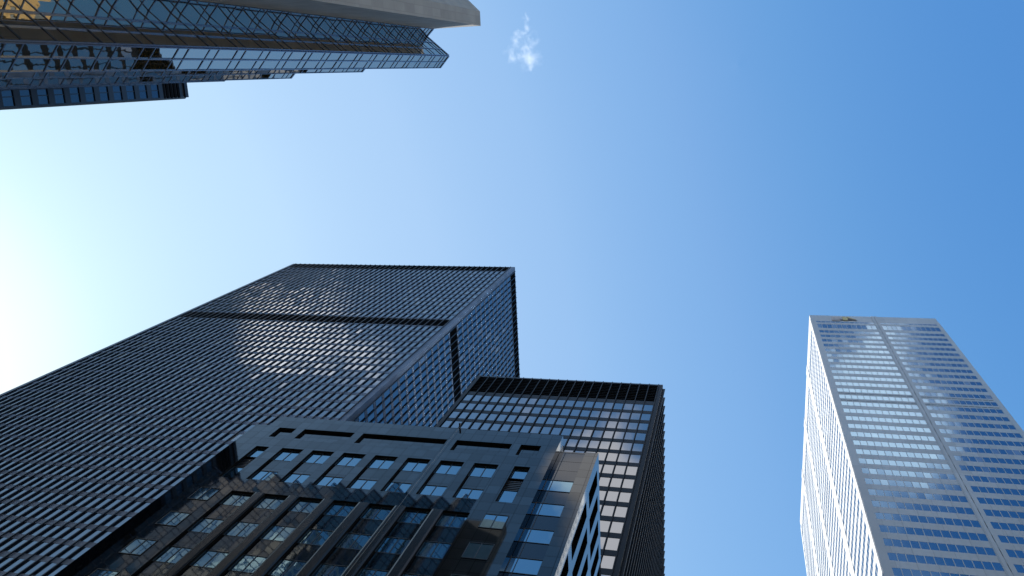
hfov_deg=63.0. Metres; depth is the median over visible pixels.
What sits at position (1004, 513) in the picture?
window
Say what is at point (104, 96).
window
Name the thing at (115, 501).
window
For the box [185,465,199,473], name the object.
window
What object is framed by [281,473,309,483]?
window
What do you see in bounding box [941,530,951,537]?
window
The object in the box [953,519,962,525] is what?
window
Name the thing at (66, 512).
window
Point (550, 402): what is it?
window
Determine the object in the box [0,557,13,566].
window
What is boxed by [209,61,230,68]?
window
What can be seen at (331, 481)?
window
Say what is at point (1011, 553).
window
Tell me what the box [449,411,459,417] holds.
window
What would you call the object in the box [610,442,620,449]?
window
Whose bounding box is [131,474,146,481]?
window
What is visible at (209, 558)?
window
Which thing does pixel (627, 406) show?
window
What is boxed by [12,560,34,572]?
window
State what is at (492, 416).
window
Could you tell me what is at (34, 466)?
window
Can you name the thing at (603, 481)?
window
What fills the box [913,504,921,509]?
window
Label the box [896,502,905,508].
window
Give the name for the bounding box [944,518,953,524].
window
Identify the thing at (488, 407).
window
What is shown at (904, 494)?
window
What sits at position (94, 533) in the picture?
window
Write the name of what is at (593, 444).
window
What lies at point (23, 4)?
window
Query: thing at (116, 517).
window
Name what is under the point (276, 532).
window
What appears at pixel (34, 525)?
window
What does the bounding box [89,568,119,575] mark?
window
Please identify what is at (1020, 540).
window
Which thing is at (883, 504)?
window
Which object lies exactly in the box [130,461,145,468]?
window
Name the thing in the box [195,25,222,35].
window
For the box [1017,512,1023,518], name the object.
window
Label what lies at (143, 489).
window
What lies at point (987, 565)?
window
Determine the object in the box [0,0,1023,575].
sky
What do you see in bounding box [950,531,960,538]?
window
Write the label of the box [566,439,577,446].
window
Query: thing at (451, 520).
window
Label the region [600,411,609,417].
window
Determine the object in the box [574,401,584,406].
window
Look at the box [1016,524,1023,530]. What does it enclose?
window
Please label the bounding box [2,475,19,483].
window
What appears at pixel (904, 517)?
window
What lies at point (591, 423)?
window
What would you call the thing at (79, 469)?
window
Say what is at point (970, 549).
window
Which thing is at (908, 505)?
window
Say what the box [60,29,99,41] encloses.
window
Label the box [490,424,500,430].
window
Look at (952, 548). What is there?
window
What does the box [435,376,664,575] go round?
office tower
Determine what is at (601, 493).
window
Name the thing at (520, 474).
window
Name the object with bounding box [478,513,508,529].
window
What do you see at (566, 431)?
window
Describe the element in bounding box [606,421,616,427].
window
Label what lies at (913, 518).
window
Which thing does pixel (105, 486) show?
window
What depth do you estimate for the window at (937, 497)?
147.72 m
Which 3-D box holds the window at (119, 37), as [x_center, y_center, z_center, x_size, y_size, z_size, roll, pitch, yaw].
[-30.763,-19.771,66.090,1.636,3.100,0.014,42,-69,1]
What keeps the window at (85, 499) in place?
in the office tower at (96, 447)
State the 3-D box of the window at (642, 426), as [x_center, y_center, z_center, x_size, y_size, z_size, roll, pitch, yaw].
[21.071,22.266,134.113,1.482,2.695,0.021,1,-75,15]
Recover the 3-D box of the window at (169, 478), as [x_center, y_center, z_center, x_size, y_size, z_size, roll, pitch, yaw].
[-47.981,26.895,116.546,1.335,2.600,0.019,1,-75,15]
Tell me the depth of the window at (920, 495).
148.52 m
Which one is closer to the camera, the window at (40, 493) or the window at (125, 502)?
the window at (125, 502)
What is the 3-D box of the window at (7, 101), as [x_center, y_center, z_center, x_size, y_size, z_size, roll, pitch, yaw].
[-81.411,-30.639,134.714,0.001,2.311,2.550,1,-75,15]
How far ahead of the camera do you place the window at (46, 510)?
109.11 m
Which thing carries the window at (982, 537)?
in the office tower at (913, 454)
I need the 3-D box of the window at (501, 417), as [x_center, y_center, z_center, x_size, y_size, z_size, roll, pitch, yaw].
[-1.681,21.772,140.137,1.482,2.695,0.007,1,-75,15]
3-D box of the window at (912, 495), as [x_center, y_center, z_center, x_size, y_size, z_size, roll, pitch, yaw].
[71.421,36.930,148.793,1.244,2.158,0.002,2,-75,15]
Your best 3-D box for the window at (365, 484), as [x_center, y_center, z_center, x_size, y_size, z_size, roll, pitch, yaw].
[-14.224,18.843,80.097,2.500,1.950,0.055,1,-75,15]
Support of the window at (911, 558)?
in the office tower at (913, 454)
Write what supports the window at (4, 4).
in the glass tower at (64, 43)
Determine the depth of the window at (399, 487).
79.28 m
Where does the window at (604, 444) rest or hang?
in the office tower at (618, 427)
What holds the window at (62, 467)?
in the office tower at (96, 447)
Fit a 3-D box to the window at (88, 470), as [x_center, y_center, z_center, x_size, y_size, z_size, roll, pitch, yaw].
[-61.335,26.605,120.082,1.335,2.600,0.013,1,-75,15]
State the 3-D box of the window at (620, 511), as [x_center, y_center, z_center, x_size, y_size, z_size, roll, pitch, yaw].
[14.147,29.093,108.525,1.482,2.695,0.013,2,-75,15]
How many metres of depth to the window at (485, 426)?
136.95 m
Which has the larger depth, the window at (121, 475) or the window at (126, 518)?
the window at (121, 475)
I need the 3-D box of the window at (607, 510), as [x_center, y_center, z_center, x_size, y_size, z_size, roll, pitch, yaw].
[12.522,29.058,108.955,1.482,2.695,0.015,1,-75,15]
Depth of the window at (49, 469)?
121.73 m
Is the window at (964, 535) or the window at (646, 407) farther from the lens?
the window at (646, 407)
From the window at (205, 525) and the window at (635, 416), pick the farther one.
the window at (635, 416)
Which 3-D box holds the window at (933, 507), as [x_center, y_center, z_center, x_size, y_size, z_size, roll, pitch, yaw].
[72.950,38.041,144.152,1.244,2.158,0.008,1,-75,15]
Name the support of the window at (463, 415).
in the office tower at (618, 427)
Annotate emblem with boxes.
[832,317,856,320]
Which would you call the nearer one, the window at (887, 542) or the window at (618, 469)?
the window at (618, 469)
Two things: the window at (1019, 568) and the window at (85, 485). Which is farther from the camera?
the window at (1019, 568)
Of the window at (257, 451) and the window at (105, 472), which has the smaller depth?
the window at (257, 451)
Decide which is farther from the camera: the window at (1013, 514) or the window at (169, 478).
the window at (1013, 514)
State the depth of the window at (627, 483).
115.86 m
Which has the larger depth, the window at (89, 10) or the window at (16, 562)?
the window at (16, 562)
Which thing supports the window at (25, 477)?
in the office tower at (96, 447)
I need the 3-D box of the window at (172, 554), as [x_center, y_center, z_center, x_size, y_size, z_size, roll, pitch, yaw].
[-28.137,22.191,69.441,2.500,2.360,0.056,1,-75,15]
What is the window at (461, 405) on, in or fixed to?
in the office tower at (618, 427)
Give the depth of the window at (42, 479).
117.86 m
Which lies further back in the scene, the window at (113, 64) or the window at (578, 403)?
the window at (578, 403)
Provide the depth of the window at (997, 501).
145.27 m
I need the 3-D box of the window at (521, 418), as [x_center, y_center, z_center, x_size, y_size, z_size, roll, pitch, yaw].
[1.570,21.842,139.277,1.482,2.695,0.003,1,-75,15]
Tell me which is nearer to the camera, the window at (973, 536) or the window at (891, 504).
the window at (973, 536)
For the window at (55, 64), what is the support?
in the glass tower at (64, 43)
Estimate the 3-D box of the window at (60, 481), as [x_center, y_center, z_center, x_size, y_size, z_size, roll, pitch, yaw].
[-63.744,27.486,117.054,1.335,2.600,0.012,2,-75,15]
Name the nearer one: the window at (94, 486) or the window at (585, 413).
the window at (94, 486)
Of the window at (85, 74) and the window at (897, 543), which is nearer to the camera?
the window at (85, 74)
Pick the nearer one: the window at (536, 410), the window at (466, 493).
the window at (466, 493)
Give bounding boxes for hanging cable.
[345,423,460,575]
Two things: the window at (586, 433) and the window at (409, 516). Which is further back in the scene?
the window at (586, 433)
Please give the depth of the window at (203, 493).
79.17 m
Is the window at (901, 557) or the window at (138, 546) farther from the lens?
the window at (901, 557)
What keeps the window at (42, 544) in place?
in the office tower at (96, 447)
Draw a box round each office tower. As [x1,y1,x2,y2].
[0,83,188,109]
[0,263,519,575]
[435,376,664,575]
[800,315,1023,575]
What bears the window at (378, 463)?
in the granite building
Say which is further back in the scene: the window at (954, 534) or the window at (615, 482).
the window at (954, 534)
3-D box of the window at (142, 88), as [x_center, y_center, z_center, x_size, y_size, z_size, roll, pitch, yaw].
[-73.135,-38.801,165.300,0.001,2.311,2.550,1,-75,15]
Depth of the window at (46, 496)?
113.30 m
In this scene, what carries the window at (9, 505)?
in the office tower at (96, 447)
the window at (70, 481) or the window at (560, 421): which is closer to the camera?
the window at (70, 481)
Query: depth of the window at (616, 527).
104.88 m
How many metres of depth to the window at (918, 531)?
137.34 m
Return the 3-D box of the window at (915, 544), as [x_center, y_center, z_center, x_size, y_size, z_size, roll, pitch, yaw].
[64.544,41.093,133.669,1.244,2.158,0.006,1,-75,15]
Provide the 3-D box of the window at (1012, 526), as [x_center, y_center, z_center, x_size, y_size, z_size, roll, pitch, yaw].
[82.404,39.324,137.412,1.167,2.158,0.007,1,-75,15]
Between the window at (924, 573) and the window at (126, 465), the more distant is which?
the window at (924, 573)
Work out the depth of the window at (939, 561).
128.97 m
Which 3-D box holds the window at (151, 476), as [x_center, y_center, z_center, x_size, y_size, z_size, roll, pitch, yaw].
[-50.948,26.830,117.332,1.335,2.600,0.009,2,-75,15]
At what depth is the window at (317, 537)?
71.21 m
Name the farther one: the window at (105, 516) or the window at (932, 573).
the window at (932, 573)
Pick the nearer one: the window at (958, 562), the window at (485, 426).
the window at (958, 562)
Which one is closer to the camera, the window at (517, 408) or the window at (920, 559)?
the window at (920, 559)
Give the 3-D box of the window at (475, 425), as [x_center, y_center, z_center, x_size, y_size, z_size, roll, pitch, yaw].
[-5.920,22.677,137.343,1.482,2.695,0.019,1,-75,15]
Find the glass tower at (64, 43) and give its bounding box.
[0,0,480,89]
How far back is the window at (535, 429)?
134.86 m
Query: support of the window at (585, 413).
in the office tower at (618, 427)
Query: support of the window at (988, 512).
in the office tower at (913, 454)
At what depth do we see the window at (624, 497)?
112.16 m
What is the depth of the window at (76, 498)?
112.11 m
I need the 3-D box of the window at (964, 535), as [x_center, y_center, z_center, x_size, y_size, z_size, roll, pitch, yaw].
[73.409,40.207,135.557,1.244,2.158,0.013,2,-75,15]
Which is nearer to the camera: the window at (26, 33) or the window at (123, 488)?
the window at (26, 33)
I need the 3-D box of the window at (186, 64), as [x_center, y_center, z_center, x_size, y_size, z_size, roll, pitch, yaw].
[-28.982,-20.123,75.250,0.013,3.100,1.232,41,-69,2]
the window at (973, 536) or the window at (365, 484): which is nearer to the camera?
the window at (365, 484)
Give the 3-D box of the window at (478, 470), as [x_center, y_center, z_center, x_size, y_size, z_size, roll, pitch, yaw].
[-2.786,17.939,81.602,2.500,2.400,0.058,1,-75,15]
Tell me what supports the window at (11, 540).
in the office tower at (96, 447)
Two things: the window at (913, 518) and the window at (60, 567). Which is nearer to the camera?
the window at (60, 567)
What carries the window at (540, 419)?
in the office tower at (618, 427)
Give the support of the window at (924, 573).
in the office tower at (913, 454)
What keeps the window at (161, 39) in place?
in the glass tower at (64, 43)
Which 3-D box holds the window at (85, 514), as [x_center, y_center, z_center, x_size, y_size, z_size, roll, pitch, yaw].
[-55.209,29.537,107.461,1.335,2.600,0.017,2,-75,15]
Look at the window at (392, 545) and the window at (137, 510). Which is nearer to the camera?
the window at (392, 545)
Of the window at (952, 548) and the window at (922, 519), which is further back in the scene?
the window at (922, 519)
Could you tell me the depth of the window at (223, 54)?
79.09 m
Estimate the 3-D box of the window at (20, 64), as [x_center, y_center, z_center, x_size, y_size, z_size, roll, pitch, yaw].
[-33.586,-15.583,58.237,0.018,3.100,1.232,42,-69,1]
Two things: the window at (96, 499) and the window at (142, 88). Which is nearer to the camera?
the window at (96, 499)
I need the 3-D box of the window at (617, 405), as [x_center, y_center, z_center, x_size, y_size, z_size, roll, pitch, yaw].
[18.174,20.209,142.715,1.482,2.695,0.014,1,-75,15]
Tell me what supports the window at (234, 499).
in the granite building
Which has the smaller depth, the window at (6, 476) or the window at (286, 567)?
the window at (286, 567)
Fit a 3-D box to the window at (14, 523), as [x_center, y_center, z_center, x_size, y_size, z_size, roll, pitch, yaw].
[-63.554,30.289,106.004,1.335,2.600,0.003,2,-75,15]
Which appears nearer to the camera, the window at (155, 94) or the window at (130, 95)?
the window at (130, 95)
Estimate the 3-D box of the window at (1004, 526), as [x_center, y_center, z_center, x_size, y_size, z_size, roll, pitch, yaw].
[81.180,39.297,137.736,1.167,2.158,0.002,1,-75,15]
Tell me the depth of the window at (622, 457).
123.49 m
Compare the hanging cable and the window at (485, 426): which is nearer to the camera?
the hanging cable
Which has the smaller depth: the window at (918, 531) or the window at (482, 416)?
the window at (918, 531)
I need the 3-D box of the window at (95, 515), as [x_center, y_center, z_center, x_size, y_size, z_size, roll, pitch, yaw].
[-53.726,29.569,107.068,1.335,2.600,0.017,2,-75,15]
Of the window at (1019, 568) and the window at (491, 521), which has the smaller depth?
the window at (491, 521)
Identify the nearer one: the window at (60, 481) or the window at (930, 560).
the window at (60, 481)
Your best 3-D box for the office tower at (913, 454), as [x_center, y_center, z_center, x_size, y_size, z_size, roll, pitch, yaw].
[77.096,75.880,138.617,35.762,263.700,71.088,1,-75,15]
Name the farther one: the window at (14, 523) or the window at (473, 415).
the window at (473, 415)
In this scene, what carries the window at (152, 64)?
in the glass tower at (64, 43)
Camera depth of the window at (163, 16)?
74.69 m
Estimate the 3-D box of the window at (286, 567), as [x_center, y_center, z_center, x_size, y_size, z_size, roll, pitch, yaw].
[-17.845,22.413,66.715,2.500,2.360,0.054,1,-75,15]
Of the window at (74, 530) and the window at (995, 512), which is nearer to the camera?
the window at (74, 530)
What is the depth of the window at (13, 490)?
114.93 m
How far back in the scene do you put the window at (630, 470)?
119.54 m
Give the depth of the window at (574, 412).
140.85 m
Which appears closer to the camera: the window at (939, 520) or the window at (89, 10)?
the window at (89, 10)
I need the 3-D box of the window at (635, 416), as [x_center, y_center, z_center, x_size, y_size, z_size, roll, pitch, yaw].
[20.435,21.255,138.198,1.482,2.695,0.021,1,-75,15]
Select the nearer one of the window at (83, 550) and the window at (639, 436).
the window at (83, 550)
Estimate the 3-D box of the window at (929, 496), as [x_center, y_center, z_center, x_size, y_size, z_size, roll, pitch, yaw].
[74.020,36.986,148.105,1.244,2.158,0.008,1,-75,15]
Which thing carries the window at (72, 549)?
in the office tower at (96, 447)
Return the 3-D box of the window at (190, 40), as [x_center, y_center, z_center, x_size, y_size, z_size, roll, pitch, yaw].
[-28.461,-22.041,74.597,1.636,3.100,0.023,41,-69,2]
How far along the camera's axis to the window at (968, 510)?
142.72 m
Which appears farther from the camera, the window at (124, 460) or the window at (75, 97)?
the window at (75, 97)
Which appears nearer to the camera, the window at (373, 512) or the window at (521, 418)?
the window at (373, 512)
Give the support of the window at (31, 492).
in the office tower at (96, 447)
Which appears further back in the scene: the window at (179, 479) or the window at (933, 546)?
the window at (933, 546)
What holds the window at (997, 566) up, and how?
in the office tower at (913, 454)
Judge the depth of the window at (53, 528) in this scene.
104.42 m
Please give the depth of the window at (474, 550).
67.48 m
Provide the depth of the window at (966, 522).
139.08 m
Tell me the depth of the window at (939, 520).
140.27 m
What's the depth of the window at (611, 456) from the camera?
124.06 m
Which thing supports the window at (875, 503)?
in the office tower at (913, 454)
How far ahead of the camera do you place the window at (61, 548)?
99.89 m
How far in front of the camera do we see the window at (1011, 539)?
133.86 m
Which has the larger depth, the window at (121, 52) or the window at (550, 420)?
the window at (550, 420)
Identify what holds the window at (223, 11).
in the glass tower at (64, 43)
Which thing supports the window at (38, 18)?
in the glass tower at (64, 43)
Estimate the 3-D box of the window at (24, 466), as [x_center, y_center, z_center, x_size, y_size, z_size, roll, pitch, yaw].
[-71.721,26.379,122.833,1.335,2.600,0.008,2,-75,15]
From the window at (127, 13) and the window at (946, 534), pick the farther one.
the window at (946, 534)
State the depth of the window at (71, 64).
62.47 m
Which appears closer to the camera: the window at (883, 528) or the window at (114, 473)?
the window at (114, 473)
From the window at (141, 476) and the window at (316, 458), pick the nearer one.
the window at (316, 458)
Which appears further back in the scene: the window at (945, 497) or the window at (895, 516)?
the window at (945, 497)
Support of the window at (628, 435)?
in the office tower at (618, 427)
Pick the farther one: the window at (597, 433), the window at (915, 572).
the window at (597, 433)
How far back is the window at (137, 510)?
109.35 m
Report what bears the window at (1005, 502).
in the office tower at (913, 454)
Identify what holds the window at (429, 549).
in the granite building
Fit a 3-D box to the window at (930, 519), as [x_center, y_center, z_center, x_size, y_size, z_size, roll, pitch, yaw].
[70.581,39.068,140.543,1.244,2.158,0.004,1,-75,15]
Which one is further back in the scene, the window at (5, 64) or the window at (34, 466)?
the window at (34, 466)
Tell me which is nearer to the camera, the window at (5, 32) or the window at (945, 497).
the window at (5, 32)
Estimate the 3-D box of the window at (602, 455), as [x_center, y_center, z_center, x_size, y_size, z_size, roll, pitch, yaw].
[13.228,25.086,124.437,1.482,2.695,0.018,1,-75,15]
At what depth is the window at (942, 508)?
143.84 m
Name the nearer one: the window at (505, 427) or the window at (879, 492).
the window at (505, 427)
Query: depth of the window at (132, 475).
118.09 m
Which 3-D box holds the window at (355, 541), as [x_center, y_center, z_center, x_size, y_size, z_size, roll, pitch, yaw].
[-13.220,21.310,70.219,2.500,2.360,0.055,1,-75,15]
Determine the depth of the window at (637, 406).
141.85 m
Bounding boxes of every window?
[0,0,20,9]
[0,11,38,25]
[0,26,18,38]
[0,59,13,70]
[0,474,10,481]
[0,489,17,497]
[0,504,14,512]
[0,520,10,526]
[0,521,19,531]
[0,538,16,549]
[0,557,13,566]
[1,44,21,56]
[1,90,14,105]
[1,559,24,571]
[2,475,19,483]
[4,505,23,514]
[5,540,27,551]
[6,73,34,77]
[8,26,55,40]
[8,79,32,85]
[8,490,26,498]
[9,522,29,532]
[11,59,48,70]
[12,476,29,484]
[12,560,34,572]
[13,0,37,11]
[13,506,33,515]
[14,463,31,470]
[16,491,35,499]
[16,541,37,552]
[18,44,56,56]
[19,89,31,104]
[19,523,39,533]
[21,477,38,485]
[22,507,42,516]
[22,561,45,574]
[23,464,40,471]
[26,492,44,500]
[26,542,47,553]
[27,0,68,13]
[27,13,52,25]
[29,478,46,486]
[29,524,49,535]
[31,465,48,472]
[32,508,52,517]
[34,563,56,575]
[35,493,54,501]
[37,89,48,103]
[37,543,58,555]
[38,479,55,487]
[40,526,60,536]
[41,466,56,473]
[42,509,62,518]
[43,14,84,27]
[44,28,69,40]
[45,494,63,502]
[46,59,64,70]
[46,564,67,575]
[47,72,71,76]
[47,479,64,487]
[48,545,69,556]
[50,466,65,474]
[50,527,70,537]
[52,510,70,520]
[53,45,71,56]
[53,88,64,102]
[54,495,72,503]
[56,480,73,488]
[58,467,75,474]
[58,546,78,557]
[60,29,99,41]
[60,528,80,538]
[61,59,94,70]
[62,511,80,521]
[64,496,82,504]
[65,481,82,489]
[67,468,83,475]
[69,46,102,57]
[69,88,79,102]
[69,547,89,559]
[70,529,90,539]
[72,512,90,522]
[73,0,102,5]
[73,497,91,505]
[74,4,110,16]
[74,482,92,490]
[75,469,92,476]
[81,530,100,541]
[82,72,105,76]
[82,513,100,523]
[83,483,101,491]
[83,497,101,506]
[84,87,94,101]
[84,470,101,477]
[89,18,126,30]
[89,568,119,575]
[92,531,111,542]
[93,484,111,492]
[93,498,110,507]
[93,514,110,524]
[94,470,109,478]
[99,87,108,100]
[101,0,115,6]
[102,485,120,493]
[102,515,121,525]
[103,471,119,479]
[103,499,120,508]
[104,31,140,43]
[105,60,135,69]
[112,47,141,57]
[112,459,127,466]
[112,472,128,480]
[112,486,129,494]
[112,500,130,509]
[112,516,131,526]
[113,86,121,99]
[114,0,142,9]
[115,8,147,19]
[115,72,135,75]
[118,538,157,554]
[120,460,136,467]
[121,473,137,481]
[122,487,138,495]
[122,501,140,511]
[126,86,134,98]
[128,20,162,32]
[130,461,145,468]
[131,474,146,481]
[132,487,148,496]
[132,502,150,512]
[138,85,146,98]
[139,0,154,10]
[139,461,154,469]
[140,474,155,482]
[142,488,158,497]
[143,33,175,44]
[144,60,170,69]
[148,462,162,469]
[149,475,165,483]
[150,0,178,12]
[151,11,180,22]
[151,48,177,57]
[151,85,158,97]
[151,489,167,498]
[152,546,191,563]
[155,511,190,525]
[157,463,172,470]
[158,476,174,484]
[164,23,193,33]
[166,464,181,471]
[168,477,184,485]
[175,465,190,472]
[178,35,207,45]
[178,60,202,69]
[182,1,208,15]
[183,14,210,24]
[184,49,208,58]
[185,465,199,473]
[187,487,220,500]
[188,517,223,533]
[189,550,229,568]
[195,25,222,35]
[209,37,235,46]
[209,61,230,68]
[211,4,235,17]
[215,50,236,58]
[220,493,252,505]
[221,467,243,477]
[223,521,259,537]
[228,554,267,572]
[237,7,259,19]
[246,448,265,457]
[249,470,277,480]
[253,496,285,509]
[260,525,295,541]
[261,10,281,21]
[268,559,306,575]
[272,450,301,460]
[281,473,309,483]
[288,499,320,512]
[297,529,332,545]
[302,452,331,463]
[312,563,347,575]
[314,476,343,486]
[323,502,356,516]
[334,455,363,466]
[335,533,371,549]
[348,479,377,489]
[357,568,388,575]
[360,506,392,520]
[366,457,395,468]
[375,537,410,554]
[383,481,411,492]
[397,509,429,523]
[399,460,428,471]
[416,541,451,558]
[418,484,447,495]
[434,462,462,474]
[435,513,467,527]
[440,421,451,426]
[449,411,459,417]
[450,421,461,427]
[454,487,483,499]
[455,403,466,408]
[458,412,468,418]
[461,422,471,428]
[461,542,494,559]
[465,403,475,409]
[467,413,478,418]
[468,465,496,477]
[470,422,480,428]
[474,404,484,409]
[477,413,487,419]
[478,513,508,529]
[480,423,491,429]
[484,404,493,410]
[486,414,497,419]
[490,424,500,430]
[493,405,503,410]
[496,414,506,420]
[497,490,517,502]
[499,424,510,430]
[503,406,512,411]
[506,415,516,421]
[509,468,528,479]
[510,425,520,431]
[512,406,521,411]
[515,416,526,421]
[518,398,527,403]
[520,426,530,432]
[521,407,531,412]
[526,416,535,422]
[527,398,536,403]
[530,426,540,432]
[531,407,540,413]
[535,417,545,423]
[536,399,546,404]
[540,408,550,413]
[540,427,551,433]
[545,399,555,404]
[545,417,555,423]
[550,408,560,414]
[550,428,561,434]
[555,400,564,405]
[555,418,565,424]
[560,409,570,414]
[561,428,571,434]
[565,400,574,405]
[565,419,575,424]
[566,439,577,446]
[570,409,579,415]
[571,429,581,435]
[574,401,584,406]
[575,419,585,425]
[577,440,588,447]
[580,410,589,416]
[582,429,592,436]
[584,401,593,407]
[586,420,596,426]
[588,440,598,447]
[590,411,599,416]
[592,430,602,437]
[593,402,603,407]
[596,420,606,426]
[597,452,605,459]
[599,441,609,448]
[599,477,609,485]
[599,490,605,499]
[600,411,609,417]
[600,520,610,531]
[601,505,614,515]
[601,555,614,568]
[602,464,613,473]
[603,402,612,408]
[603,431,613,437]
[605,538,619,550]
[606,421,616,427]
[606,453,617,460]
[606,491,618,500]
[610,412,619,417]
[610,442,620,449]
[610,478,621,486]
[610,521,623,532]
[613,403,622,408]
[614,432,623,438]
[614,465,625,473]
[614,506,627,516]
[617,422,627,428]
[617,454,628,461]
[618,492,630,501]
[620,412,629,418]
[621,443,631,450]
[622,479,633,487]
[623,404,632,409]
[624,432,634,439]
[625,466,637,474]
[627,422,637,428]
[629,455,640,462]
[630,413,640,419]
[632,443,642,450]
[633,404,642,410]
[635,433,645,439]
[638,423,647,429]
[640,414,650,419]
[643,405,652,410]
[871,500,879,506]
[875,512,883,518]
[876,490,884,495]
[879,525,888,531]
[880,501,888,507]
[883,538,892,545]
[884,490,892,496]
[884,513,892,519]
[888,502,896,507]
[888,526,896,532]
[888,553,897,560]
[892,491,900,496]
[892,514,901,520]
[892,539,901,546]
[892,568,902,575]
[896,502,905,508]
[897,527,905,533]
[897,553,906,561]
[900,492,908,497]
[900,514,910,521]
[901,540,910,547]
[902,569,911,575]
[905,503,913,509]
[905,527,914,534]
[906,554,916,562]
[908,492,916,497]
[909,515,918,521]
[910,541,920,548]
[911,569,920,575]
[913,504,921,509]
[914,528,923,534]
[915,555,925,563]
[917,493,925,498]
[918,516,927,522]
[919,542,929,549]
[921,504,930,510]
[921,570,930,575]
[923,529,932,535]
[924,493,933,499]
[925,556,935,564]
[927,517,936,523]
[928,542,938,549]
[930,505,939,511]
[930,571,939,575]
[932,530,941,536]
[933,494,941,499]
[934,557,944,564]
[935,517,945,524]
[937,543,947,550]
[938,506,948,512]
[941,495,950,500]
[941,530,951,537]
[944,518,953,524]
[944,558,954,565]
[947,506,956,512]
[947,544,957,551]
[949,495,959,501]
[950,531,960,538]
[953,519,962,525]
[953,559,964,566]
[955,507,965,513]
[956,545,966,552]
[958,496,967,501]
[959,532,969,539]
[962,520,971,526]
[963,560,973,567]
[964,508,974,514]
[965,546,976,553]
[968,533,978,539]
[970,520,981,527]
[973,561,983,568]
[975,547,986,554]
[977,497,986,503]
[977,534,987,540]
[982,562,993,569]
[983,509,993,515]
[984,548,995,555]
[985,498,994,504]
[990,522,1000,528]
[992,510,1001,516]
[992,562,1003,570]
[993,499,1002,504]
[998,535,1008,542]
[999,523,1009,529]
[1000,511,1010,517]
[1001,499,1010,505]
[1005,549,1016,557]
[1006,536,1017,543]
[1007,523,1018,530]
[1008,511,1018,517]
[1009,500,1018,505]
[1014,550,1023,557]
[1014,565,1023,572]
[1015,537,1023,543]
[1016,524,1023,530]
[1017,500,1023,506]
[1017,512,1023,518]
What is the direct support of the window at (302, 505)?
in the granite building
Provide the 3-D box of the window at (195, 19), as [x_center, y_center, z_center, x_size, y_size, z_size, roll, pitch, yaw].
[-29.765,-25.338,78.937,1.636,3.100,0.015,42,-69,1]
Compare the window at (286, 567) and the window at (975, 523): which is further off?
the window at (975, 523)
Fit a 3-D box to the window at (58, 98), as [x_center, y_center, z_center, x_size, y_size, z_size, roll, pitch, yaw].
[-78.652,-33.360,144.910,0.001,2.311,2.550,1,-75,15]
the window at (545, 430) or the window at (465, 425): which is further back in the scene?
the window at (465, 425)
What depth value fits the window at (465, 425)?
137.72 m
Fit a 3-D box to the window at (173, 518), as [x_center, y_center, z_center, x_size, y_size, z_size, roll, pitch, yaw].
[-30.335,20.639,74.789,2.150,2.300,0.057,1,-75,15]
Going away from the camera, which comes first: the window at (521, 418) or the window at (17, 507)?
the window at (17, 507)
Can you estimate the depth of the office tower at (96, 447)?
157.71 m
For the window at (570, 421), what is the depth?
137.05 m
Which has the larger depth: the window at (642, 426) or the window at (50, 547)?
the window at (642, 426)
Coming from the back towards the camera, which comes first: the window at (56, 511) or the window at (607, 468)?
the window at (607, 468)
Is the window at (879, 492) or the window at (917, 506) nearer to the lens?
the window at (917, 506)
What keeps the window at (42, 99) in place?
in the office tower at (35, 98)
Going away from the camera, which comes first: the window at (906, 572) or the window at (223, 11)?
the window at (223, 11)
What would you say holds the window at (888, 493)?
in the office tower at (913, 454)
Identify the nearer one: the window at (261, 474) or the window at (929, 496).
the window at (261, 474)
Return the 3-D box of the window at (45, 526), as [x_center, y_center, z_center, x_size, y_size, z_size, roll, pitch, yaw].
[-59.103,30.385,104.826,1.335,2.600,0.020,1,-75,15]
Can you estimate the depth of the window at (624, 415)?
138.70 m
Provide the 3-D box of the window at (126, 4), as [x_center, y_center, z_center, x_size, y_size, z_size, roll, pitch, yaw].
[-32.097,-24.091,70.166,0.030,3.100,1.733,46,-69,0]
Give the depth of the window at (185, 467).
119.95 m
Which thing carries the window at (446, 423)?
in the office tower at (618, 427)
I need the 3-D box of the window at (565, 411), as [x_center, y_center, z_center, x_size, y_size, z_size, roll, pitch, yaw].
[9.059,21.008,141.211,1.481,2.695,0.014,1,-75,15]
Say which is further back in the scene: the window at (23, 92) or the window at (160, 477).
the window at (23, 92)
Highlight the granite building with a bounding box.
[54,417,600,575]
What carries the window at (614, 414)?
in the office tower at (618, 427)
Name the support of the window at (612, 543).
in the office tower at (618, 427)
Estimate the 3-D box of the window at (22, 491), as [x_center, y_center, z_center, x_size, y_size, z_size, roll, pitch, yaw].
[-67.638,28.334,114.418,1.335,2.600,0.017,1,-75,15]
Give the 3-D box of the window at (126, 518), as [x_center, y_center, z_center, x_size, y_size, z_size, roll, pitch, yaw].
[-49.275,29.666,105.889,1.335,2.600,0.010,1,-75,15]
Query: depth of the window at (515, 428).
135.64 m
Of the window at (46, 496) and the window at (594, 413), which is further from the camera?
the window at (594, 413)
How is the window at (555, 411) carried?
in the office tower at (618, 427)
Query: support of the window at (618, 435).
in the office tower at (618, 427)
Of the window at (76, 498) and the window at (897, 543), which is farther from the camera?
the window at (897, 543)
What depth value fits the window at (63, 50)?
59.93 m
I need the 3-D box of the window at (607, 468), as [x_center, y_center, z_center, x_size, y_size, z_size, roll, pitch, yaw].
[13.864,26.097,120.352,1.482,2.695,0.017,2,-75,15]
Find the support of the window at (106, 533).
in the office tower at (96, 447)
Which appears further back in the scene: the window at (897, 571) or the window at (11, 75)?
the window at (897, 571)
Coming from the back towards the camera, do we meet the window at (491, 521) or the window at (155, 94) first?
the window at (155, 94)
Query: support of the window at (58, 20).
in the glass tower at (64, 43)

